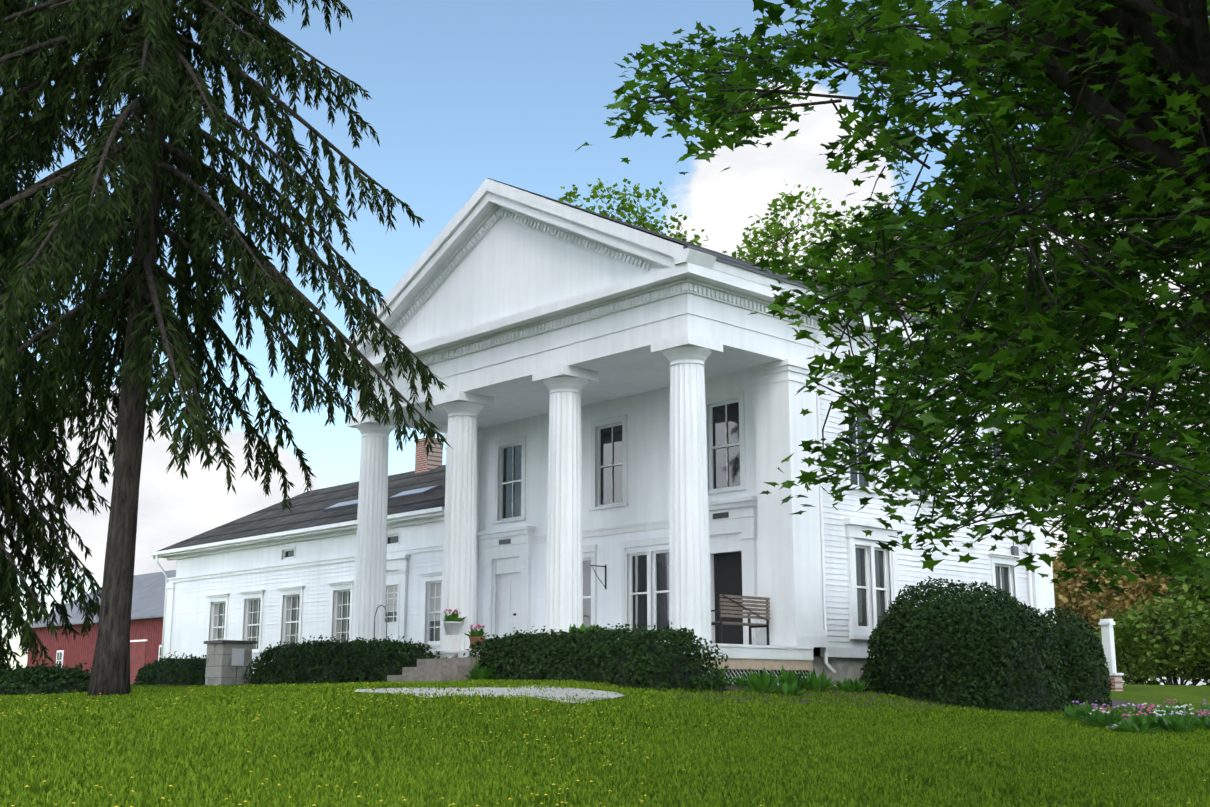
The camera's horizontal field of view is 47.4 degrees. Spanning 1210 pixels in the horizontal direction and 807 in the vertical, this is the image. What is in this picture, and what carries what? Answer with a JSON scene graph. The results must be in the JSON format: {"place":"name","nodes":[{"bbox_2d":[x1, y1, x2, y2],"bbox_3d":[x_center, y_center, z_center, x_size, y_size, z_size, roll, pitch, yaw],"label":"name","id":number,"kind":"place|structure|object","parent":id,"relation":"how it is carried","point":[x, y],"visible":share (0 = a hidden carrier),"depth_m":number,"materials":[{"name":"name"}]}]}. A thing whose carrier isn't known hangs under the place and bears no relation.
{"place":"outdoors","nodes":[
{"label":"outdoors","id":0,"kind":"place"},
{"bbox_2d":[151,430,445,678],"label":"house wing","id":1,"kind":"structure","parent":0,"point":[272,575],"depth_m":42.24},
{"bbox_2d":[387,657,484,681],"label":"steps","id":2,"kind":"structure","parent":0,"point":[428,670],"depth_m":26.62,"materials":[{"name":"grey stone"}]},
{"bbox_2d":[355,685,624,703],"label":"path gravel","id":3,"kind":"structure","parent":0,"point":[557,693],"depth_m":21.73,"materials":[{"name":"grey gravel"}]},
{"bbox_2d":[0,679,1209,806],"bbox_3d":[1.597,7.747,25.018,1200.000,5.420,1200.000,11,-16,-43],"label":"lawn","id":4,"kind":"structure","parent":0,"point":[1193,695],"depth_m":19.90,"materials":[{"name":"green plant"}]},
{"bbox_2d":[0,659,91,695],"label":"shrub by trunk","id":5,"kind":"object","parent":4,"relation":"on","point":[38,679],"visible":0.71,"depth_m":23.99,"materials":[{"name":"green plant"}]},
{"bbox_2d":[0,0,110,671],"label":"spruce","id":6,"kind":"object","parent":4,"relation":"on","point":[27,530],"visible":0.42,"depth_m":26.91,"materials":[{"name":"green plant"}]},
{"bbox_2d":[21,570,175,683],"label":"red barn","id":7,"kind":"structure","parent":4,"relation":"on","point":[147,613],"depth_m":96.36,"materials":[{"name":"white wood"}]},
{"bbox_2d":[0,0,451,695],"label":"spruce","id":8,"kind":"object","parent":4,"relation":"on","point":[92,222],"visible":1,"depth_m":23.27,"materials":[{"name":"green plant"}]},
{"bbox_2d":[203,640,256,685],"bbox_3d":[-9.046,6.296,33.166,0.920,1.150,0.920,11,-16,-43],"label":"stone pedestal","id":9,"kind":"object","parent":4,"relation":"on","point":[228,662],"visible":0.9,"depth_m":32.88,"materials":[{"name":"grey stone"}]},
{"bbox_2d":[243,634,446,684],"bbox_3d":[-6.027,5.912,31.311,1.928,1.366,7.161,11,-16,-43],"label":"hedge","id":10,"kind":"object","parent":4,"relation":"on","point":[331,662],"visible":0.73,"depth_m":30.25,"materials":[{"name":"green plant"}]},
{"bbox_2d":[0,681,1205,806],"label":"lawn dandelions","id":11,"kind":"object","parent":4,"relation":"on","point":[404,727],"visible":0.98,"depth_m":17.04,"materials":[{"name":"yellow"}]},
{"bbox_2d":[557,178,709,246],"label":"tree","id":12,"kind":"object","parent":4,"relation":"on","point":[641,220],"visible":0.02,"depth_m":56.96,"materials":[{"name":"green plant"}]},
{"bbox_2d":[130,684,1150,710],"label":"planting beds","id":13,"kind":"object","parent":4,"relation":"on","point":[1115,702],"depth_m":24.66,"materials":[{"name":"brown soil"}]},
{"bbox_2d":[133,651,251,684],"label":"hedge","id":14,"kind":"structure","parent":13,"relation":"on","point":[180,671],"depth_m":35.80,"materials":[{"name":"green plant"}]},
{"bbox_2d":[463,622,731,692],"bbox_3d":[-0.531,4.758,25.640,1.834,1.291,6.649,11,-16,-43],"label":"hedge","id":15,"kind":"object","parent":13,"relation":"on","point":[635,657],"visible":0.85,"depth_m":24.19,"materials":[{"name":"green plant"}]},
{"bbox_2d":[440,657,871,695],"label":"border perennials","id":16,"kind":"object","parent":13,"relation":"on","point":[791,683],"visible":0.5,"depth_m":25.40,"materials":[{"name":"green plant"}]},
{"bbox_2d":[331,178,1065,685],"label":"house","id":17,"kind":"structure","parent":4,"relation":"on","point":[621,422],"depth_m":29.88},
{"bbox_2d":[374,605,606,650],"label":"flower pots","id":18,"kind":"object","parent":17,"relation":"on","point":[452,622],"visible":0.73,"depth_m":30.23,"materials":[{"name":"white ceramic"}]},
{"bbox_2d":[711,594,769,644],"bbox_3d":[2.567,4.266,27.005,1.480,0.960,0.562,11,-16,-43],"label":"porch bench","id":19,"kind":"object","parent":17,"relation":"on","point":[766,617],"visible":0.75,"depth_m":26.89,"materials":[{"name":"brown wood"}]},
{"bbox_2d":[814,302,1033,673],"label":"house fittings","id":20,"kind":"object","parent":17,"relation":"attached to","point":[1014,550],"visible":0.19,"depth_m":28.54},
{"bbox_2d":[722,184,874,291],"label":"tree","id":21,"kind":"object","parent":4,"relation":"on","point":[776,233],"visible":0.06,"depth_m":55.09,"materials":[{"name":"green plant"}]},
{"bbox_2d":[575,0,1209,612],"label":"maple","id":22,"kind":"object","parent":4,"relation":"on","point":[1131,78],"visible":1,"depth_m":8.14,"materials":[{"name":"green plant"}]},
{"bbox_2d":[858,576,1072,712],"bbox_3d":[7.063,4.742,27.230,3.798,2.645,3.873,11,-16,-43],"label":"bush","id":23,"kind":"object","parent":4,"relation":"on","point":[990,650],"depth_m":26.01,"materials":[{"name":"green plant"}]},
{"bbox_2d":[911,232,1135,479],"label":"tree","id":24,"kind":"object","parent":4,"relation":"on","point":[923,315],"depth_m":52.50,"materials":[{"name":"green plant"}]},
{"bbox_2d":[1052,545,1085,599],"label":"tree","id":25,"kind":"object","parent":4,"relation":"on","point":[1057,553],"depth_m":121.25,"materials":[{"name":"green plant"}]},
{"bbox_2d":[1041,604,1111,706],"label":"yew dome","id":26,"kind":"structure","parent":4,"relation":"on","point":[1085,668],"depth_m":29.23,"materials":[{"name":"green plant"}]},
{"bbox_2d":[1052,531,1134,664],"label":"tree","id":27,"kind":"object","parent":4,"relation":"on","point":[1063,598],"visible":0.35,"depth_m":87.53,"materials":[{"name":"brown plant"}]},
{"bbox_2d":[1098,619,1123,690],"bbox_3d":[12.780,6.691,34.875,0.460,2.450,0.460,11,-16,-43],"label":"garden post","id":28,"kind":"object","parent":4,"relation":"on","point":[1108,643],"visible":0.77,"depth_m":34.87,"materials":[{"name":"wood"}]},
{"bbox_2d":[1082,552,1158,673],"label":"tree","id":29,"kind":"object","parent":4,"relation":"on","point":[1131,591],"depth_m":111.23,"materials":[{"name":"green plant"}]},
{"bbox_2d":[1081,626,1168,684],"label":"bush","id":30,"kind":"object","parent":4,"relation":"on","point":[1136,679],"visible":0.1,"depth_m":59.76,"materials":[{"name":"green plant"}]},
{"bbox_2d":[1055,699,1209,733],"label":"garden rockery flowers","id":31,"kind":"object","parent":4,"relation":"on","point":[1182,717],"visible":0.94,"depth_m":23.64,"materials":[{"name":"green plant"}]},
{"bbox_2d":[1078,553,1202,684],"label":"tree","id":32,"kind":"object","parent":4,"relation":"on","point":[1123,603],"visible":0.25,"depth_m":72.56,"materials":[{"name":"brown plant"}]},
{"bbox_2d":[1097,594,1209,685],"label":"bush","id":33,"kind":"object","parent":4,"relation":"on","point":[1162,652],"visible":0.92,"depth_m":51.94,"materials":[{"name":"green plant"}]},
{"bbox_2d":[1106,709,1207,729],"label":"flowers","id":34,"kind":"object","parent":4,"relation":"on","point":[1137,729],"visible":0.04,"depth_m":23.07,"materials":[{"name":"plant"}]},
{"bbox_2d":[1160,536,1209,651],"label":"tree","id":35,"kind":"object","parent":4,"relation":"on","point":[1200,591],"visible":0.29,"depth_m":62.06,"materials":[{"name":"green plant"}]},
{"bbox_2d":[1176,630,1209,685],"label":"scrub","id":36,"kind":"object","parent":4,"relation":"on","point":[1206,677],"visible":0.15,"depth_m":55.73,"materials":[{"name":"green plant"}]},
{"bbox_2d":[0,0,1209,685],"label":"sky","id":37,"kind":"structure","parent":0,"point":[463,93],"materials":[{"name":"blue"}]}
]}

